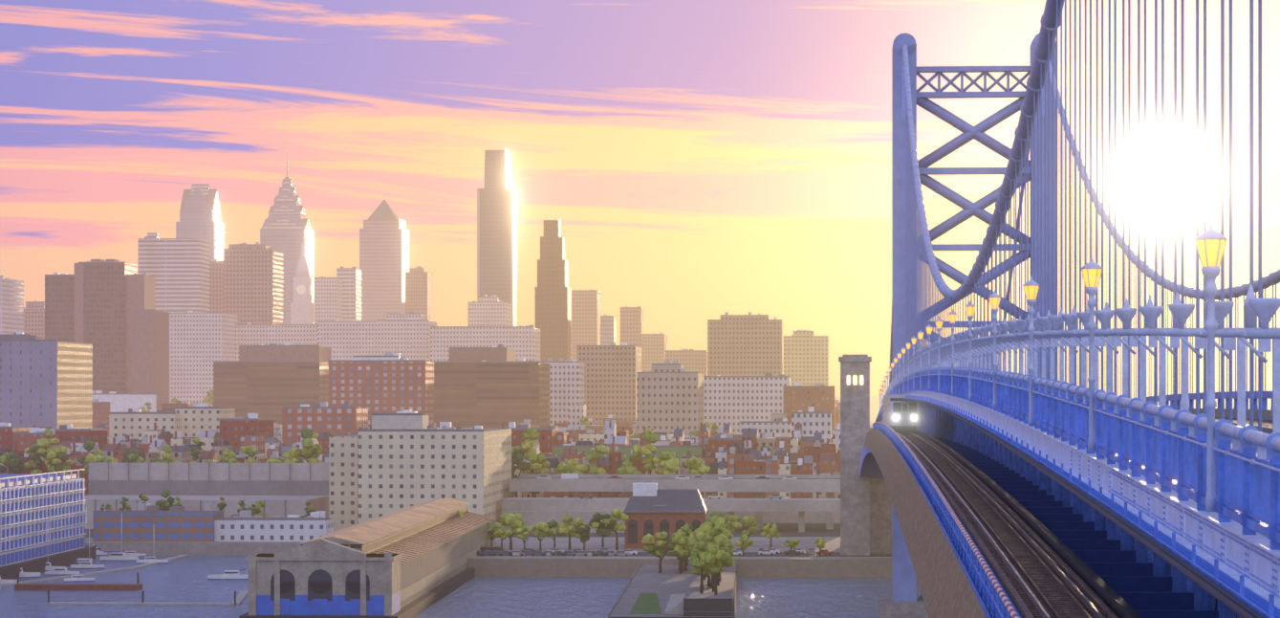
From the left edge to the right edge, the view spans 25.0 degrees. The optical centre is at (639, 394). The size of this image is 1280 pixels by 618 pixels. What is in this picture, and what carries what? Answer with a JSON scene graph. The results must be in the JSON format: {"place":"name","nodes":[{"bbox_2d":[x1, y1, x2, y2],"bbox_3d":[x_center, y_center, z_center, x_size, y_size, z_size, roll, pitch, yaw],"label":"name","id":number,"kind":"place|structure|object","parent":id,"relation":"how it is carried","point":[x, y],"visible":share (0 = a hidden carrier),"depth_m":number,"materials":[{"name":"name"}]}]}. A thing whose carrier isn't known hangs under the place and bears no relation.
{"place":"outdoors","nodes":[
{"label":"outdoors","id":0,"kind":"place"},
{"bbox_2d":[93,501,333,541],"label":"marina building","id":1,"kind":"structure","parent":0,"point":[146,522],"depth_m":871.13,"materials":[{"name":"brick"}]},
{"bbox_2d":[290,241,313,324],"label":"clock tower","id":2,"kind":"structure","parent":0,"point":[302,308],"depth_m":2831.63,"materials":[{"name":"stone"}]},
{"bbox_2d":[359,199,409,321],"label":"skyscraper","id":3,"kind":"structure","parent":0,"point":[383,249],"depth_m":3126.69,"materials":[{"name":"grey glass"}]},
{"bbox_2d":[0,555,921,617],"bbox_3d":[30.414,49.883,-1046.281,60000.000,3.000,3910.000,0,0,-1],"label":"river water","id":4,"kind":"structure","parent":0,"point":[183,579],"depth_m":691.80,"materials":[{"name":"liquid"}]},
{"bbox_2d":[0,468,96,579],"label":"blue pier condos","id":5,"kind":"structure","parent":4,"relation":"on","point":[32,505],"depth_m":795.88,"materials":[{"name":"glass"}]},
{"bbox_2d":[0,554,248,605],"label":"docks","id":6,"kind":"object","parent":4,"relation":"on","point":[240,596],"visible":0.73,"depth_m":713.83,"materials":[{"name":"brown wood"}]},
{"bbox_2d":[0,506,248,584],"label":"boats","id":7,"kind":"object","parent":4,"relation":"on","point":[83,562],"visible":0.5,"depth_m":791.57,"materials":[{"name":"white plastic"}]},
{"bbox_2d":[878,32,1056,617],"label":"bridge tower","id":8,"kind":"structure","parent":4,"relation":"in","point":[903,601],"depth_m":563.54,"materials":[{"name":"metal"}]},
{"bbox_2d":[84,421,891,577],"bbox_3d":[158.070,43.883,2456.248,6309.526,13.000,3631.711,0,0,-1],"label":"quay ground","id":9,"kind":"structure","parent":0,"point":[751,562],"depth_m":787.24,"materials":[{"name":"concrete"}]},
{"bbox_2d":[0,331,92,430],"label":"office building","id":10,"kind":"structure","parent":9,"relation":"on","point":[46,382],"depth_m":1271.57,"materials":[{"name":"concrete"}]},
{"bbox_2d":[44,259,169,412],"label":"brown towers","id":11,"kind":"structure","parent":9,"relation":"on","point":[106,308],"depth_m":1928.99,"materials":[{"name":"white concrete"}]},
{"bbox_2d":[175,183,223,260],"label":"skyscraper","id":12,"kind":"structure","parent":9,"relation":"on","point":[200,214],"depth_m":3044.40,"materials":[{"name":"grey glass"}]},
{"bbox_2d":[260,149,314,324],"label":"skyscraper","id":13,"kind":"structure","parent":9,"relation":"on","point":[286,229],"depth_m":3085.02,"materials":[{"name":"grey glass"}]},
{"bbox_2d":[238,497,497,617],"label":"pier shed","id":14,"kind":"structure","parent":9,"relation":"on","point":[409,561],"depth_m":606.41,"materials":[{"name":"concrete"}]},
{"bbox_2d":[0,342,831,467],"bbox_3d":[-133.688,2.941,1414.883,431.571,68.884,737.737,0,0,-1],"label":"blocks","id":15,"kind":"structure","parent":9,"relation":"on","point":[294,389],"depth_m":1412.88,"materials":[{"name":"white paint"}]},
{"bbox_2d":[0,389,832,497],"bbox_3d":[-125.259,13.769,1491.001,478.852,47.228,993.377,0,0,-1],"label":"city trees","id":16,"kind":"object","parent":9,"relation":"on","point":[54,457],"visible":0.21,"depth_m":1012.97,"materials":[{"name":"green plant"}]},
{"bbox_2d":[0,232,834,434],"bbox_3d":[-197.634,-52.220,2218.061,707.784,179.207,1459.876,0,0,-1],"label":"distant buildings","id":17,"kind":"structure","parent":9,"relation":"on","point":[733,376],"depth_m":2320.07,"materials":[{"name":"concrete"}]},
{"bbox_2d":[0,420,840,498],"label":"old city rows","id":18,"kind":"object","parent":9,"relation":"on","point":[777,454],"visible":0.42,"depth_m":1051.37,"materials":[{"name":"brick"}]},
{"bbox_2d":[100,488,826,556],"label":"street trees","id":19,"kind":"object","parent":9,"relation":"on","point":[541,529],"visible":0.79,"depth_m":823.71,"materials":[{"name":"green plant"}]},
{"bbox_2d":[92,396,840,498],"bbox_3d":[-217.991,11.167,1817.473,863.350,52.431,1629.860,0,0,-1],"label":"low-rise buildings","id":20,"kind":"structure","parent":9,"relation":"on","point":[574,428],"depth_m":1584.64,"materials":[{"name":"concrete"}]},
{"bbox_2d":[477,150,516,325],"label":"skyscraper","id":21,"kind":"structure","parent":9,"relation":"on","point":[496,235],"depth_m":2765.98,"materials":[{"name":"beige glass"}]},
{"bbox_2d":[534,219,571,361],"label":"skyscraper","id":22,"kind":"structure","parent":9,"relation":"on","point":[553,306],"depth_m":2465.11,"materials":[{"name":"stone"}]},
{"bbox_2d":[477,545,833,556],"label":"street cars","id":23,"kind":"object","parent":9,"relation":"on","point":[496,551],"visible":0.9,"depth_m":792.91,"materials":[{"name":"beige paint"}]},
{"bbox_2d":[623,482,707,548],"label":"brick building","id":24,"kind":"structure","parent":9,"relation":"on","point":[651,509],"depth_m":831.25,"materials":[{"name":"brick"}]},
{"bbox_2d":[838,354,891,555],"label":"stone tower","id":25,"kind":"structure","parent":9,"relation":"on","point":[865,515],"depth_m":796.60,"materials":[{"name":"stone"}]},
{"bbox_2d":[0,0,1279,396],"label":"sky","id":26,"kind":"structure","parent":0,"point":[696,162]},
{"bbox_2d":[607,560,737,617],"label":"pier","id":27,"kind":"structure","parent":0,"point":[651,591],"depth_m":626.86,"materials":[{"name":"grey concrete"}]},
{"bbox_2d":[641,514,735,594],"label":"trees","id":28,"kind":"object","parent":27,"relation":"on","point":[706,547],"visible":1,"depth_m":665.25,"materials":[{"name":"green plant"}]},
{"bbox_2d":[84,396,1271,537],"bbox_3d":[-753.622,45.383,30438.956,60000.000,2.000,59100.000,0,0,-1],"label":"ground","id":29,"kind":"structure","parent":0,"point":[811,530],"depth_m":949.14,"materials":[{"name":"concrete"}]},
{"bbox_2d":[328,409,511,531],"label":"waterfront hotel","id":30,"kind":"structure","parent":29,"relation":"on","point":[387,464],"depth_m":906.80,"materials":[{"name":"concrete"}]},
{"bbox_2d":[84,461,840,532],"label":"highway","id":31,"kind":"structure","parent":29,"relation":"on","point":[284,489],"depth_m":953.54,"materials":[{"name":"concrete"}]},
{"bbox_2d":[537,473,796,498],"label":"cars","id":32,"kind":"object","parent":31,"relation":"on","point":[569,475],"visible":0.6,"depth_m":952.26,"materials":[{"name":"grey paint"}]},
{"bbox_2d":[860,390,1272,617],"bbox_3d":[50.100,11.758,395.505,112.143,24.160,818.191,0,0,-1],"label":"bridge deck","id":33,"kind":"structure","parent":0,"point":[1141,579],"depth_m":131.05,"materials":[{"name":"blue painted steel"},{"name":"asphalt"}]},
{"bbox_2d":[859,430,1142,617],"bbox_3d":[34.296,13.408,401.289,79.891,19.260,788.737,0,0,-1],"label":"track deck","id":34,"kind":"structure","parent":33,"relation":"attached to","point":[1038,568],"depth_m":101.93,"materials":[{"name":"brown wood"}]},
{"bbox_2d":[882,393,920,432],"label":"train","id":35,"kind":"object","parent":34,"relation":"on","point":[900,414],"visible":0.92,"depth_m":297.54,"materials":[{"name":"metal"}]},
{"bbox_2d":[862,428,986,617],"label":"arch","id":36,"kind":"structure","parent":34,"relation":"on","point":[946,590],"depth_m":118.31,"materials":[{"name":"grey concrete"}]},
{"bbox_2d":[872,421,1019,617],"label":"bridge side railing","id":37,"kind":"object","parent":34,"relation":"on","point":[919,470],"visible":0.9,"depth_m":105.74,"materials":[{"name":"blue metal"}]},
{"bbox_2d":[875,390,1279,617],"bbox_3d":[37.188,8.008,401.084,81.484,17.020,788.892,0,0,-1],"label":"walkway girder","id":38,"kind":"object","parent":33,"relation":"attached to","point":[1230,565],"visible":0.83,"depth_m":60.22,"materials":[{"name":"metal"}]},
{"bbox_2d":[878,220,1227,511],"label":"street lamps","id":39,"kind":"object","parent":38,"relation":"on","point":[1210,243],"visible":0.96,"depth_m":76.39,"materials":[{"name":"blue metal"}]},
{"bbox_2d":[874,366,1279,549],"bbox_3d":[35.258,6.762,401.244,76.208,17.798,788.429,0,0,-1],"label":"walkway railing","id":40,"kind":"object","parent":38,"relation":"on","point":[1147,440],"visible":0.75,"depth_m":62.58,"materials":[{"name":"blue metal"}]},
{"bbox_2d":[881,283,1279,432],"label":"footway portals and fixtures","id":41,"kind":"object","parent":38,"relation":"on","point":[1264,310],"visible":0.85,"depth_m":93.63,"materials":[{"name":"blue metal"}]},
{"bbox_2d":[889,0,1279,431],"bbox_3d":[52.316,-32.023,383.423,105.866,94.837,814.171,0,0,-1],"label":"suspension cables","id":42,"kind":"object","parent":33,"relation":"on","point":[1051,21],"visible":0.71,"depth_m":156.11,"materials":[{"name":"paint"}]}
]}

